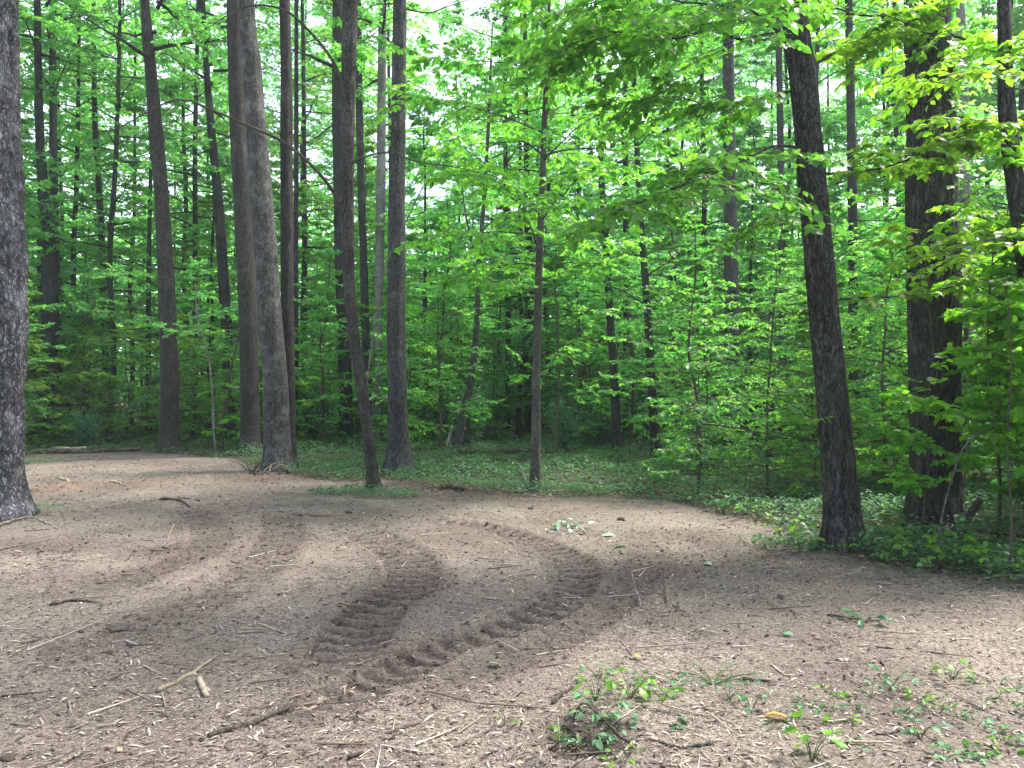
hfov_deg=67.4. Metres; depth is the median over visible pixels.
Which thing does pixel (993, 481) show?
sapling
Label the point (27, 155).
forest tree
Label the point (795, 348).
sapling
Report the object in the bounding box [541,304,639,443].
sapling
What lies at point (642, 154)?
forest tree
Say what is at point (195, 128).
forest tree
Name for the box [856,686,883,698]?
seedling
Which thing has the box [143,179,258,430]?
understorey tree
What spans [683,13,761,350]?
forest tree
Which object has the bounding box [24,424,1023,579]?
ground cover
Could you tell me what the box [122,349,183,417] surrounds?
sapling
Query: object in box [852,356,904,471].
bush
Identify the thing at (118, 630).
stick
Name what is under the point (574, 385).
sapling
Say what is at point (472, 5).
sky
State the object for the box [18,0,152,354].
forest tree
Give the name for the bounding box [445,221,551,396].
understorey tree
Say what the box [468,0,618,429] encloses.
forest tree
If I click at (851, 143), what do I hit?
forest tree
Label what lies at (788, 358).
sapling
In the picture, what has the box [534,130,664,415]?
understorey tree
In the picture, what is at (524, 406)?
sapling
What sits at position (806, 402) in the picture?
bush
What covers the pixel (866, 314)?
understorey tree
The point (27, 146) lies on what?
forest tree
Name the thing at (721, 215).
forest tree
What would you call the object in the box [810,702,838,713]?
seedling
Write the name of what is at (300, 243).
distant wood
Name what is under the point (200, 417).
bush
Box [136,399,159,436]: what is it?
bush
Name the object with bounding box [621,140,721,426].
understorey tree
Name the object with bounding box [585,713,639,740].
seedling
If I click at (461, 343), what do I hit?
sapling
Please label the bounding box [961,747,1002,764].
seedling
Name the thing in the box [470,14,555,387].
forest tree
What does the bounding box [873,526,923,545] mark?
woodland plant
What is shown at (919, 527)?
woodland plant
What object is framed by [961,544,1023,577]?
woodland plant
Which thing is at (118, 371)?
sapling
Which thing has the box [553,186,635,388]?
understorey tree
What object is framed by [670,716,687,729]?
seedling
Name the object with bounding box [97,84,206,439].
forest tree
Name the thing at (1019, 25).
forest tree
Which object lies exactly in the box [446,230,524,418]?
understorey tree
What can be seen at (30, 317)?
understorey tree
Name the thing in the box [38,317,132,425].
sapling
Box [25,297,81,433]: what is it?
sapling
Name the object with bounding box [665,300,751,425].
sapling
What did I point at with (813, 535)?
woodland plant
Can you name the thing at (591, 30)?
forest tree
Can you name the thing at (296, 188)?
forest tree
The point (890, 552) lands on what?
woodland plant
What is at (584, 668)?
seedling
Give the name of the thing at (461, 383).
sapling
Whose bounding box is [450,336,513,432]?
sapling
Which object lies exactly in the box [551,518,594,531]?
seedling
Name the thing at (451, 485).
stick
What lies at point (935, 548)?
woodland plant
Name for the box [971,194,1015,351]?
sapling
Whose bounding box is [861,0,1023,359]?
forest tree
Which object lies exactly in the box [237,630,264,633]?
stick
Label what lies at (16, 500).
forest tree
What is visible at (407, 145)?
forest tree
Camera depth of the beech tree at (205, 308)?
25.07 m
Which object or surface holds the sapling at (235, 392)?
on the ground at (642, 531)
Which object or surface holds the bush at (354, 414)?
on the ground at (642, 531)
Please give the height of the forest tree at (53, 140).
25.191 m
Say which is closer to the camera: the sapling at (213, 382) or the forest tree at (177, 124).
the sapling at (213, 382)
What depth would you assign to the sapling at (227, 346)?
24.16 m
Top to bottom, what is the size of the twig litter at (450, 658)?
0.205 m
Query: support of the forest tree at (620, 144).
on the ground at (642, 531)
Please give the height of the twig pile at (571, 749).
0.195 m
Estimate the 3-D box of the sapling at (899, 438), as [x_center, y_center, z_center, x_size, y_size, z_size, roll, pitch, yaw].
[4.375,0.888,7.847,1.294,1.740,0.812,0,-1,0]
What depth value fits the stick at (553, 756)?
3.32 m
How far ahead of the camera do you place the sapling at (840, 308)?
27.05 m
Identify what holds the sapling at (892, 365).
on the ground at (642, 531)
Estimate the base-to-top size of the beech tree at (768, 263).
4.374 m
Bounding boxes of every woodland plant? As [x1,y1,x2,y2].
[706,490,737,512]
[714,497,752,515]
[734,502,775,521]
[761,516,805,534]
[769,519,817,545]
[771,524,825,552]
[786,523,819,539]
[840,540,899,560]
[846,521,891,545]
[854,532,914,564]
[860,521,911,552]
[863,517,901,540]
[865,515,890,530]
[870,507,912,530]
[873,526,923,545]
[873,538,921,558]
[875,553,934,573]
[887,535,946,567]
[894,526,953,546]
[915,524,971,552]
[922,534,984,569]
[936,533,987,564]
[943,543,1008,570]
[944,531,999,550]
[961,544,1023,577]
[973,541,1018,562]
[974,539,1023,568]
[989,546,1023,573]
[996,536,1023,557]
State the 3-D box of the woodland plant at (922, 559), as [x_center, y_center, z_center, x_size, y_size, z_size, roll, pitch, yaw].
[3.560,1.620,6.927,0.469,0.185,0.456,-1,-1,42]
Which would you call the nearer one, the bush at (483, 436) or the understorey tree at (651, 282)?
the bush at (483, 436)
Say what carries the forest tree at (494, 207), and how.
on the ground at (642, 531)
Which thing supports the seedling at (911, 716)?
on the ground at (642, 531)
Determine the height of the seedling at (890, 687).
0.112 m
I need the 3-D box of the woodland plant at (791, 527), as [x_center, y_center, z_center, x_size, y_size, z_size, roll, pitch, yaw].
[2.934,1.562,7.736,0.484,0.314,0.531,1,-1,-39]
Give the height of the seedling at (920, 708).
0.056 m
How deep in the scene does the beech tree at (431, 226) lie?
23.01 m
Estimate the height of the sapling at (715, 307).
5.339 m
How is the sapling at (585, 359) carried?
on the ground at (642, 531)
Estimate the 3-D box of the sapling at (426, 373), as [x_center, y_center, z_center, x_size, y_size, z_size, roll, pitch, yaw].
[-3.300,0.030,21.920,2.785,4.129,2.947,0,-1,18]
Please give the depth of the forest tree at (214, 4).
40.13 m
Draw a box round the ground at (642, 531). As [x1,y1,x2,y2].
[0,379,1023,767]
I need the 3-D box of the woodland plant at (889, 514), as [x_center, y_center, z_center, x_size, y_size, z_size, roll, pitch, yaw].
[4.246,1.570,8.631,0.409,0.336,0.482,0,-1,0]
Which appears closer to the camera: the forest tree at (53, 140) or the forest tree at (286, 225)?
the forest tree at (286, 225)
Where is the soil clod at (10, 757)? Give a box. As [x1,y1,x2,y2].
[0,752,15,761]
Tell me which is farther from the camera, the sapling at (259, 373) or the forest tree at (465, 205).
the forest tree at (465, 205)
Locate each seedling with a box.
[494,710,520,724]
[549,725,581,740]
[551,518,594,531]
[557,732,614,750]
[569,692,633,721]
[572,670,624,700]
[578,662,616,678]
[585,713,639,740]
[598,744,644,767]
[604,667,657,700]
[630,670,656,683]
[634,679,684,701]
[665,672,689,684]
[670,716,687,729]
[675,660,765,687]
[716,680,743,700]
[726,690,772,712]
[760,718,789,730]
[781,707,848,761]
[785,709,809,720]
[792,694,821,708]
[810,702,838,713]
[813,686,852,697]
[821,713,860,724]
[840,608,890,626]
[842,703,872,713]
[846,736,877,751]
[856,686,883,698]
[864,664,919,690]
[891,708,954,738]
[893,702,919,713]
[901,686,935,704]
[915,703,952,714]
[929,741,963,762]
[932,658,974,679]
[932,693,958,709]
[941,743,985,758]
[945,706,977,719]
[954,513,986,535]
[959,712,995,726]
[961,739,1000,757]
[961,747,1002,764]
[968,692,998,704]
[981,686,1012,693]
[986,724,1023,740]
[986,735,1023,755]
[1001,678,1023,689]
[1011,700,1023,706]
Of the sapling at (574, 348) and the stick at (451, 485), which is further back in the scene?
the sapling at (574, 348)
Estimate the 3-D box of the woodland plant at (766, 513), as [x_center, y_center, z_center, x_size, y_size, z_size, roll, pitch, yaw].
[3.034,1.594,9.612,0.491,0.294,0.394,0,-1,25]
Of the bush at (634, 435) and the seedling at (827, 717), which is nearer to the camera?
the seedling at (827, 717)
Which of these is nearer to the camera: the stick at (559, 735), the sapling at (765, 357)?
the stick at (559, 735)
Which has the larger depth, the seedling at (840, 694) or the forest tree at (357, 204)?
the forest tree at (357, 204)
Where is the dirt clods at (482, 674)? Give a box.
[0,454,1022,767]
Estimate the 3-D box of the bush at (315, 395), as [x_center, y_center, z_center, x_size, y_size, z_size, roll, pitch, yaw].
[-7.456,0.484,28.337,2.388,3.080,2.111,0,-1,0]
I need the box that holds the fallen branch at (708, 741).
[633,736,713,748]
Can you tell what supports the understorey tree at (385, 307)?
on the ground at (642, 531)
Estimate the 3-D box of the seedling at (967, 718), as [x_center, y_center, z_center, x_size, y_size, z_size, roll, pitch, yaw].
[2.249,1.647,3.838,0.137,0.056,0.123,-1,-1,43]
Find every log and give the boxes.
[32,447,138,453]
[54,446,86,449]
[458,445,562,455]
[905,524,1023,536]
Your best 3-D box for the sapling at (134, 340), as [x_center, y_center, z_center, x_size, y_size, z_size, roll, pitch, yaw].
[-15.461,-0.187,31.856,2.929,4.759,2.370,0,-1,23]
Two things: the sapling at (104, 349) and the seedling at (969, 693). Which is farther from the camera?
the sapling at (104, 349)
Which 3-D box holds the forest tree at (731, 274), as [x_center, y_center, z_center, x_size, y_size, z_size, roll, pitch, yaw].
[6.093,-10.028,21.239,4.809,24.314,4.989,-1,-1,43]
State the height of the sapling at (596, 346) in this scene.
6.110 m
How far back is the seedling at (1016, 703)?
3.84 m
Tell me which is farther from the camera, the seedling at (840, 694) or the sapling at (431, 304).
the sapling at (431, 304)
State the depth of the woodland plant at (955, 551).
6.99 m
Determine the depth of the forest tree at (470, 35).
28.77 m
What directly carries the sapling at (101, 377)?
on the ground at (642, 531)
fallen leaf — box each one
[602,532,614,535]
[763,711,785,717]
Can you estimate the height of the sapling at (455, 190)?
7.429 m
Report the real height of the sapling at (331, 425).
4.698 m
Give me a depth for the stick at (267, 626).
5.29 m
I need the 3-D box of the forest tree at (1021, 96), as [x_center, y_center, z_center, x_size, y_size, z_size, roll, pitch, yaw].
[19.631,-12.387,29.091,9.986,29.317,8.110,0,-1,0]
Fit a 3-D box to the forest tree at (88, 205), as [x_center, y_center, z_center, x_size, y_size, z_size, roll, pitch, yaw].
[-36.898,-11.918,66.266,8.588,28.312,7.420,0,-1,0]
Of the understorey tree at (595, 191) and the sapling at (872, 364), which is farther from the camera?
the understorey tree at (595, 191)
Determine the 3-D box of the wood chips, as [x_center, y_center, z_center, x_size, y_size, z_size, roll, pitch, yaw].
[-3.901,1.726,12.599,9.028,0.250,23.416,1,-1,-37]
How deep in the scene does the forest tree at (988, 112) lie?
35.37 m
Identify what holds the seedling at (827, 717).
on the ground at (642, 531)
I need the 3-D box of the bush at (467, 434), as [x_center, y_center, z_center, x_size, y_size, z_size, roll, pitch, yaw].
[-1.186,0.829,20.143,1.491,2.131,1.734,0,-1,0]
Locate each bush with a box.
[24,383,49,451]
[31,355,75,417]
[65,404,103,445]
[89,398,121,427]
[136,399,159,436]
[179,385,209,441]
[186,398,214,431]
[215,334,306,423]
[296,383,338,442]
[298,361,337,436]
[309,383,337,434]
[330,385,372,433]
[383,401,416,431]
[408,385,458,446]
[411,383,445,429]
[437,375,492,447]
[461,388,502,445]
[483,392,513,440]
[491,356,546,425]
[541,391,595,456]
[548,390,596,437]
[579,405,611,451]
[591,355,644,421]
[601,330,688,449]
[620,392,642,441]
[663,411,710,457]
[672,397,731,463]
[710,393,725,444]
[741,358,798,440]
[773,364,817,435]
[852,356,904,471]
[871,356,976,470]
[970,421,1023,511]
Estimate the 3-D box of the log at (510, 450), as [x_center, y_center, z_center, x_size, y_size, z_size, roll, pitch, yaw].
[-0.042,1.638,18.827,2.608,0.250,0.505,0,-1,7]
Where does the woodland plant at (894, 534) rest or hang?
on the ground at (642, 531)
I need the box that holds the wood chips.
[0,451,1023,767]
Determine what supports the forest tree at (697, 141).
on the ground at (642, 531)
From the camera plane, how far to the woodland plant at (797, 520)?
8.74 m
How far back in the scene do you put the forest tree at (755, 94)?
47.04 m
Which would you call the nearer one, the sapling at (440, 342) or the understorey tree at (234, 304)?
the sapling at (440, 342)
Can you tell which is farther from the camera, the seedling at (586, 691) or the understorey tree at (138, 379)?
the understorey tree at (138, 379)
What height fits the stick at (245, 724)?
0.057 m
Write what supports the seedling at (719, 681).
on the ground at (642, 531)
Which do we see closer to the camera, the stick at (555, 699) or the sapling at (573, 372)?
the stick at (555, 699)
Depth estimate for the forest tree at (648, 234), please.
27.60 m
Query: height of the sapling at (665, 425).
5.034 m
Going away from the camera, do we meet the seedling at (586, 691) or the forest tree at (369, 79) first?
the seedling at (586, 691)
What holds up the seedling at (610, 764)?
on the ground at (642, 531)
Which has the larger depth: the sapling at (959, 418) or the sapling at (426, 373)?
the sapling at (426, 373)
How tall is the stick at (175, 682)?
0.056 m
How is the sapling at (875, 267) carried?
on the ground at (642, 531)
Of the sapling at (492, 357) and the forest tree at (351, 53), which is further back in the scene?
the sapling at (492, 357)
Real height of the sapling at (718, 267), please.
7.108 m
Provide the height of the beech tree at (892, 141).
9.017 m
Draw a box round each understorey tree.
[21,114,90,379]
[24,180,69,370]
[25,183,115,395]
[28,215,87,396]
[64,220,127,390]
[99,233,190,419]
[116,292,145,400]
[117,286,151,404]
[122,303,158,396]
[125,117,279,426]
[136,213,234,423]
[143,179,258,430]
[210,260,279,389]
[219,164,359,392]
[298,127,428,400]
[298,206,336,377]
[298,234,335,384]
[307,191,431,397]
[352,88,505,441]
[355,206,457,400]
[406,206,504,424]
[409,207,495,401]
[424,46,604,441]
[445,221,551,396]
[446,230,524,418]
[483,168,606,426]
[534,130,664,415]
[542,247,622,419]
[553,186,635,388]
[578,229,657,379]
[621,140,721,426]
[622,230,690,367]
[631,180,724,411]
[644,223,724,397]
[676,174,788,395]
[681,102,838,430]
[741,208,795,387]
[750,188,893,437]
[752,188,837,375]
[763,180,875,387]
[804,64,982,388]
[832,31,1008,392]
[842,245,895,378]
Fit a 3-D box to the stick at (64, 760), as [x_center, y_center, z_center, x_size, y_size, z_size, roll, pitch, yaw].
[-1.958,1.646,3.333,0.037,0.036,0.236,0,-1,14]
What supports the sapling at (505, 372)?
on the ground at (642, 531)
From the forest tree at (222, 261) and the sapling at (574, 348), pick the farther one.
the forest tree at (222, 261)
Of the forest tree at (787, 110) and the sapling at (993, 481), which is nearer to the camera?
the sapling at (993, 481)
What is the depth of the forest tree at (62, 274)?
29.64 m
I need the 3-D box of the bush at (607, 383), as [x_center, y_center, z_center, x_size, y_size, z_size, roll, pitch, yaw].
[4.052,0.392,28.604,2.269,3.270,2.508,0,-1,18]
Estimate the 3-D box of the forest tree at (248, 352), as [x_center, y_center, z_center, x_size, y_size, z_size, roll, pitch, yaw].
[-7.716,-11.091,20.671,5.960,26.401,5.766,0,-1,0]
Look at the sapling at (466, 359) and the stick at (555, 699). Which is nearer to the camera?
the stick at (555, 699)
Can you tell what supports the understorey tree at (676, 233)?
on the ground at (642, 531)
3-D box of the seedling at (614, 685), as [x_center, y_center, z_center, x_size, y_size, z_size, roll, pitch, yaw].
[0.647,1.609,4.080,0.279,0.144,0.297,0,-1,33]
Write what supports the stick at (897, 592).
on the ground at (642, 531)
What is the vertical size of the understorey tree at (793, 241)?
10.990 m
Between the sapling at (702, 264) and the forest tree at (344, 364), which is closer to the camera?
the sapling at (702, 264)
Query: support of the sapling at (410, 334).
on the ground at (642, 531)
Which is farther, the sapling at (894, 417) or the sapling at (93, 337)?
the sapling at (93, 337)
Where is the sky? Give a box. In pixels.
[19,0,1022,375]
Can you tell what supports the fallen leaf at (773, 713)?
on the ground at (642, 531)
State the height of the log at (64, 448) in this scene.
0.119 m
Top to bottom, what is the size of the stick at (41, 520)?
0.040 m
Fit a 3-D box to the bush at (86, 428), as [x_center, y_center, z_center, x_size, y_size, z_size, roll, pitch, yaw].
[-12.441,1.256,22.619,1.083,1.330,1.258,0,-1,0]
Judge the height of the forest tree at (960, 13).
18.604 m
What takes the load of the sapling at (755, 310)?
on the ground at (642, 531)
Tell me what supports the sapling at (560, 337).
on the ground at (642, 531)
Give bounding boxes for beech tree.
[29,191,151,416]
[77,303,186,439]
[135,255,239,441]
[259,247,365,445]
[298,149,447,427]
[358,221,489,445]
[427,203,574,442]
[497,199,669,440]
[561,219,717,451]
[594,146,748,436]
[638,271,764,475]
[664,169,837,462]
[707,226,819,496]
[729,175,905,447]
[786,77,1022,433]
[787,237,996,494]
[840,0,1023,479]
[962,233,1017,494]
[967,209,1022,425]
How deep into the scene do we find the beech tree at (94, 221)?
28.86 m
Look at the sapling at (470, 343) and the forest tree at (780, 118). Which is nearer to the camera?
the forest tree at (780, 118)
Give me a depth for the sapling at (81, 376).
23.50 m
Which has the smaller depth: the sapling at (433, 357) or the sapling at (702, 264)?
the sapling at (702, 264)
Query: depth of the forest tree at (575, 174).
12.58 m
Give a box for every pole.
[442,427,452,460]
[902,480,927,529]
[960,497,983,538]
[1005,513,1023,548]
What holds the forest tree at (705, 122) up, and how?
on the ground at (642, 531)
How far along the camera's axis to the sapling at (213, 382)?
32.28 m
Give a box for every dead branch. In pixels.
[367,173,429,386]
[563,690,632,743]
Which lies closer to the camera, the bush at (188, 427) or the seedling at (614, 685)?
the seedling at (614, 685)
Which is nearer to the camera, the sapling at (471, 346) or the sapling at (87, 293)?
the sapling at (87, 293)
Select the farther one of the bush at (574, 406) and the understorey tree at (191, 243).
the understorey tree at (191, 243)
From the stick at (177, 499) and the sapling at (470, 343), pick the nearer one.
the stick at (177, 499)
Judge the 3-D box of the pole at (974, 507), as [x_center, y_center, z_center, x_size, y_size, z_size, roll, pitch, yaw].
[5.107,1.521,8.583,0.324,0.513,0.097,0,-1,0]
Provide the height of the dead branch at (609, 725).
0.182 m
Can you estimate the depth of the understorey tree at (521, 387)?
24.66 m
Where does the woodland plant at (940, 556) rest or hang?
on the ground at (642, 531)
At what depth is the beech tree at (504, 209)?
24.84 m
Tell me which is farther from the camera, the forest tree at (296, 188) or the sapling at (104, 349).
the sapling at (104, 349)
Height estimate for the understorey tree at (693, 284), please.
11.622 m
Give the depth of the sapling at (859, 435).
14.22 m
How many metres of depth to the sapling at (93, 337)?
26.14 m
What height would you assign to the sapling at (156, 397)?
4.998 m
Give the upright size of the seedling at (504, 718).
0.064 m
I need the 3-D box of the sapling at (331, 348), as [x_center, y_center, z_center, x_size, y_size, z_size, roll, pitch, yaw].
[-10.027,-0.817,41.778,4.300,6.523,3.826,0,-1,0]
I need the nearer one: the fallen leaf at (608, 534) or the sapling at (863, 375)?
the fallen leaf at (608, 534)
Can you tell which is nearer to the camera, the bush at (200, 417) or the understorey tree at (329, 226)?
the bush at (200, 417)
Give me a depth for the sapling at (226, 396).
23.40 m
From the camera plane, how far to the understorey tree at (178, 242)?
32.79 m
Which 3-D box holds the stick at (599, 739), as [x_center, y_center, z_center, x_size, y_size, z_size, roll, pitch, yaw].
[0.423,1.675,3.560,0.096,0.093,0.299,-1,-1,42]
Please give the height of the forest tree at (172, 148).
28.662 m
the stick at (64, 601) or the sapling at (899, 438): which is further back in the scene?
the sapling at (899, 438)
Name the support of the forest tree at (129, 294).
on the ground at (642, 531)
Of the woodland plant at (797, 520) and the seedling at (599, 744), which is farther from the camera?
the woodland plant at (797, 520)
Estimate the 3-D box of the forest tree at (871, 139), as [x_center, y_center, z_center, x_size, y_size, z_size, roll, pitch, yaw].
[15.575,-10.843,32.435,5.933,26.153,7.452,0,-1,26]
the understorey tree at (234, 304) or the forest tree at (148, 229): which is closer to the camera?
the forest tree at (148, 229)
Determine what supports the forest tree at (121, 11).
on the ground at (642, 531)
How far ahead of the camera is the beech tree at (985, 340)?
13.54 m
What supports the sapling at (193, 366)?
on the ground at (642, 531)
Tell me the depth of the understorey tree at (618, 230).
45.59 m
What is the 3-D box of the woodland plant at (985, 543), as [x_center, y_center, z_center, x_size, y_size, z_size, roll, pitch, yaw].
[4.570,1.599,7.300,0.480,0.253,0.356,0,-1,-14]
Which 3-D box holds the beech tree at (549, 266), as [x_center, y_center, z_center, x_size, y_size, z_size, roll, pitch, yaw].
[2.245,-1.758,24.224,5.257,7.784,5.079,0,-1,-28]
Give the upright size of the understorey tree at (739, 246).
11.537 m
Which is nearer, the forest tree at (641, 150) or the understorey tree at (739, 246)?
the understorey tree at (739, 246)
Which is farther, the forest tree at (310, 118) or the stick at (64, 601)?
the forest tree at (310, 118)
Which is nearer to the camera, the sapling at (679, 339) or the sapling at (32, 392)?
the sapling at (679, 339)
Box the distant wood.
[25,175,1007,398]
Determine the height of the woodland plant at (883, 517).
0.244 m
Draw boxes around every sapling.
[24,299,73,441]
[24,306,73,446]
[24,333,65,431]
[25,279,71,428]
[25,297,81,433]
[25,327,83,403]
[25,337,75,433]
[26,263,151,441]
[26,305,63,418]
[28,299,145,436]
[29,292,103,429]
[29,302,154,443]
[34,305,132,433]
[35,335,133,446]
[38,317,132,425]
[64,353,115,433]
[76,346,126,421]
[77,334,139,419]
[105,311,190,429]
[112,274,234,436]
[113,311,239,442]
[115,289,220,425]
[115,315,207,434]
[116,332,187,434]
[121,323,155,413]
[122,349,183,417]
[132,355,207,439]
[150,259,238,451]
[153,330,238,440]
[159,323,219,431]
[182,337,221,420]
[188,298,238,451]
[190,345,223,426]
[195,337,319,449]
[199,317,222,415]
[206,329,261,424]
[210,272,330,405]
[214,319,313,431]
[215,288,328,434]
[217,339,318,441]
[261,324,338,439]
[294,296,355,446]
[301,318,338,431]
[314,313,353,422]
[328,286,422,431]
[351,314,453,442]
[354,184,522,455]
[365,276,446,436]
[372,278,435,417]
[375,273,505,458]
[384,272,454,429]
[408,280,479,436]
[408,322,501,436]
[411,297,470,425]
[430,319,507,436]
[432,437,526,488]
[441,351,500,428]
[443,294,496,406]
[443,342,492,420]
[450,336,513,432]
[469,316,524,438]
[478,326,513,399]
[487,217,629,465]
[490,270,588,421]
[492,313,549,435]
[503,366,573,433]
[515,307,574,411]
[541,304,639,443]
[541,307,592,426]
[542,346,596,425]
[543,295,593,402]
[551,324,610,417]
[560,268,666,432]
[562,249,666,440]
[563,291,645,421]
[571,304,619,419]
[576,329,629,428]
[596,292,665,441]
[599,213,801,492]
[599,282,708,436]
[633,299,723,454]
[634,294,771,466]
[641,307,694,438]
[651,319,748,474]
[656,274,758,447]
[657,317,706,438]
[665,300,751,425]
[682,255,769,436]
[703,251,790,435]
[710,288,807,436]
[717,280,906,503]
[741,299,788,411]
[756,300,874,435]
[760,334,906,474]
[774,326,803,402]
[782,316,879,446]
[801,206,967,449]
[809,306,877,428]
[845,191,978,469]
[846,338,878,415]
[849,209,975,455]
[854,349,1001,505]
[859,326,897,392]
[863,337,903,432]
[866,277,999,491]
[873,386,997,542]
[877,205,1020,495]
[897,380,1023,572]
[938,214,1023,543]
[943,275,1023,573]
[968,403,1023,491]
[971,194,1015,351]
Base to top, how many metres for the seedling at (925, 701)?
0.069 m
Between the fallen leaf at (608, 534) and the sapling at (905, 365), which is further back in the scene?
the sapling at (905, 365)
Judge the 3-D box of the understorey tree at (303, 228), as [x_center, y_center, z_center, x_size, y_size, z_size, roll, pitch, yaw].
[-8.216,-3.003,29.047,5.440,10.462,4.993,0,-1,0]
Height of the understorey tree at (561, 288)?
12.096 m
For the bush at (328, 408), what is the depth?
30.19 m
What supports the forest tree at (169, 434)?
on the ground at (642, 531)
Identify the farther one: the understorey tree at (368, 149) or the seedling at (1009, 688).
the understorey tree at (368, 149)
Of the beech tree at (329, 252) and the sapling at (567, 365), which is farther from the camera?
the sapling at (567, 365)
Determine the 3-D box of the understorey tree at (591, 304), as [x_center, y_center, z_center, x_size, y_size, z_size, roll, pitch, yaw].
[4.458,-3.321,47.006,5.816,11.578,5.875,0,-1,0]
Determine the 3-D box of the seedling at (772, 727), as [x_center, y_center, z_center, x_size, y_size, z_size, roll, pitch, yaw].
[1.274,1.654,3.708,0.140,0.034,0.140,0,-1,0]
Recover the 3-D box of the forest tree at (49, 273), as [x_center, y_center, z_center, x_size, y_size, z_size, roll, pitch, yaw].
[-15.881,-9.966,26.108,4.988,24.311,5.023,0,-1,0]
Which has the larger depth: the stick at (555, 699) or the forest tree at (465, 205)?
the forest tree at (465, 205)
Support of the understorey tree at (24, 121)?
on the ground at (642, 531)
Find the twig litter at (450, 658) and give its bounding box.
[0,452,1023,767]
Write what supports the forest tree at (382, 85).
on the ground at (642, 531)
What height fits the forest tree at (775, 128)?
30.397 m
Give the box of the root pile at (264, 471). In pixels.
[229,457,290,474]
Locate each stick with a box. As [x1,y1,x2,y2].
[0,516,33,525]
[37,518,55,527]
[44,553,58,566]
[46,750,82,767]
[49,596,97,605]
[58,476,69,482]
[109,629,133,632]
[155,654,217,692]
[159,497,189,506]
[178,496,199,500]
[196,675,208,697]
[207,705,310,737]
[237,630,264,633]
[256,623,289,634]
[301,696,323,710]
[332,601,350,605]
[347,751,363,759]
[440,481,464,490]
[536,752,576,760]
[551,681,577,704]
[557,715,560,754]
[582,725,618,759]
[595,741,632,759]
[624,568,641,608]
[652,571,671,602]
[742,677,769,681]
[771,664,795,675]
[827,614,851,619]
[876,646,893,648]
[876,730,898,735]
[882,589,914,595]
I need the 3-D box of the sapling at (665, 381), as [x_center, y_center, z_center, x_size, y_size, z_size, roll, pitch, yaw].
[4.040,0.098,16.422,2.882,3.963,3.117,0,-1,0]
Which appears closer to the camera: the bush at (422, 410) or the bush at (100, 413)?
the bush at (422, 410)
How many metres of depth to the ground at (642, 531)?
5.46 m
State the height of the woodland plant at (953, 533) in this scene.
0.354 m
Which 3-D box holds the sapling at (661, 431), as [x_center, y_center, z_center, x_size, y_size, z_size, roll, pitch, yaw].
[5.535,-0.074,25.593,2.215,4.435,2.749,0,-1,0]
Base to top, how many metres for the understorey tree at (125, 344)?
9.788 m
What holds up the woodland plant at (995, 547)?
on the ground at (642, 531)
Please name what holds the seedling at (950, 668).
on the ground at (642, 531)
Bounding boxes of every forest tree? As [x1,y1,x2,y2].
[0,0,43,521]
[18,0,108,316]
[18,0,126,441]
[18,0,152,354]
[18,0,179,429]
[19,0,62,265]
[19,0,181,434]
[21,0,103,418]
[22,0,231,441]
[26,0,144,427]
[29,0,191,421]
[33,46,127,350]
[42,0,515,490]
[43,0,227,452]
[60,0,208,425]
[65,85,135,379]
[70,0,301,434]
[90,2,273,380]
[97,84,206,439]
[118,65,207,394]
[126,0,280,351]
[138,137,206,353]
[155,0,279,437]
[175,73,233,346]
[176,2,279,356]
[181,0,415,436]
[188,0,365,333]
[222,0,262,455]
[229,0,316,472]
[229,0,375,371]
[236,135,299,311]
[258,0,392,444]
[267,0,309,468]
[276,0,405,377]
[293,0,298,442]
[293,0,472,422]
[299,0,459,428]
[307,173,333,356]
[313,0,428,444]
[322,103,384,346]
[355,66,448,334]
[356,0,371,417]
[357,0,466,475]
[375,0,717,491]
[380,24,558,456]
[405,0,611,435]
[411,0,512,376]
[427,138,486,283]
[428,84,501,368]
[456,5,581,441]
[465,0,633,339]
[465,86,515,368]
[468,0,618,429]
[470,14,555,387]
[479,0,1023,553]
[487,8,596,365]
[501,0,716,458]
[504,0,638,317]
[511,0,745,438]
[557,0,736,460]
[584,0,751,415]
[596,59,675,350]
[603,0,794,422]
[612,0,723,330]
[615,149,652,288]
[622,0,751,414]
[643,5,723,350]
[680,0,762,451]
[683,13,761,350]
[688,0,903,431]
[688,94,749,366]
[697,3,839,349]
[707,1,878,427]
[709,1,804,355]
[750,52,869,344]
[753,0,1023,539]
[773,1,889,347]
[775,17,787,440]
[820,0,905,376]
[820,1,956,338]
[821,0,1012,375]
[823,16,895,292]
[835,0,872,453]
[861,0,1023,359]
[868,3,1012,333]
[878,0,1023,265]
[886,0,1020,335]
[955,0,1023,293]
[956,0,975,450]
[970,59,1004,341]
[978,2,1023,203]
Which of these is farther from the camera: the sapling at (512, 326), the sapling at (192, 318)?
the sapling at (512, 326)
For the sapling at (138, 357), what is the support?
on the ground at (642, 531)
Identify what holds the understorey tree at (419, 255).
on the ground at (642, 531)
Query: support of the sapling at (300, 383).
on the ground at (642, 531)
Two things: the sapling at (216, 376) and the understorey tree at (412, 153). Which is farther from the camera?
the sapling at (216, 376)
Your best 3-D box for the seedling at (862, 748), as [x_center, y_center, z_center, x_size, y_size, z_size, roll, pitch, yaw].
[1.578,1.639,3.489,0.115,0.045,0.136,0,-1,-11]
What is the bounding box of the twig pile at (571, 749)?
[530,731,613,759]
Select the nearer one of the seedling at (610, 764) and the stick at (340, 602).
the seedling at (610, 764)
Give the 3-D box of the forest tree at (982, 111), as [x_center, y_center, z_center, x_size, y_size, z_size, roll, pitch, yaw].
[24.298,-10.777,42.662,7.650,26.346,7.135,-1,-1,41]
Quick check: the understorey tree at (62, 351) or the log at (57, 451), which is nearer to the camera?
the log at (57, 451)

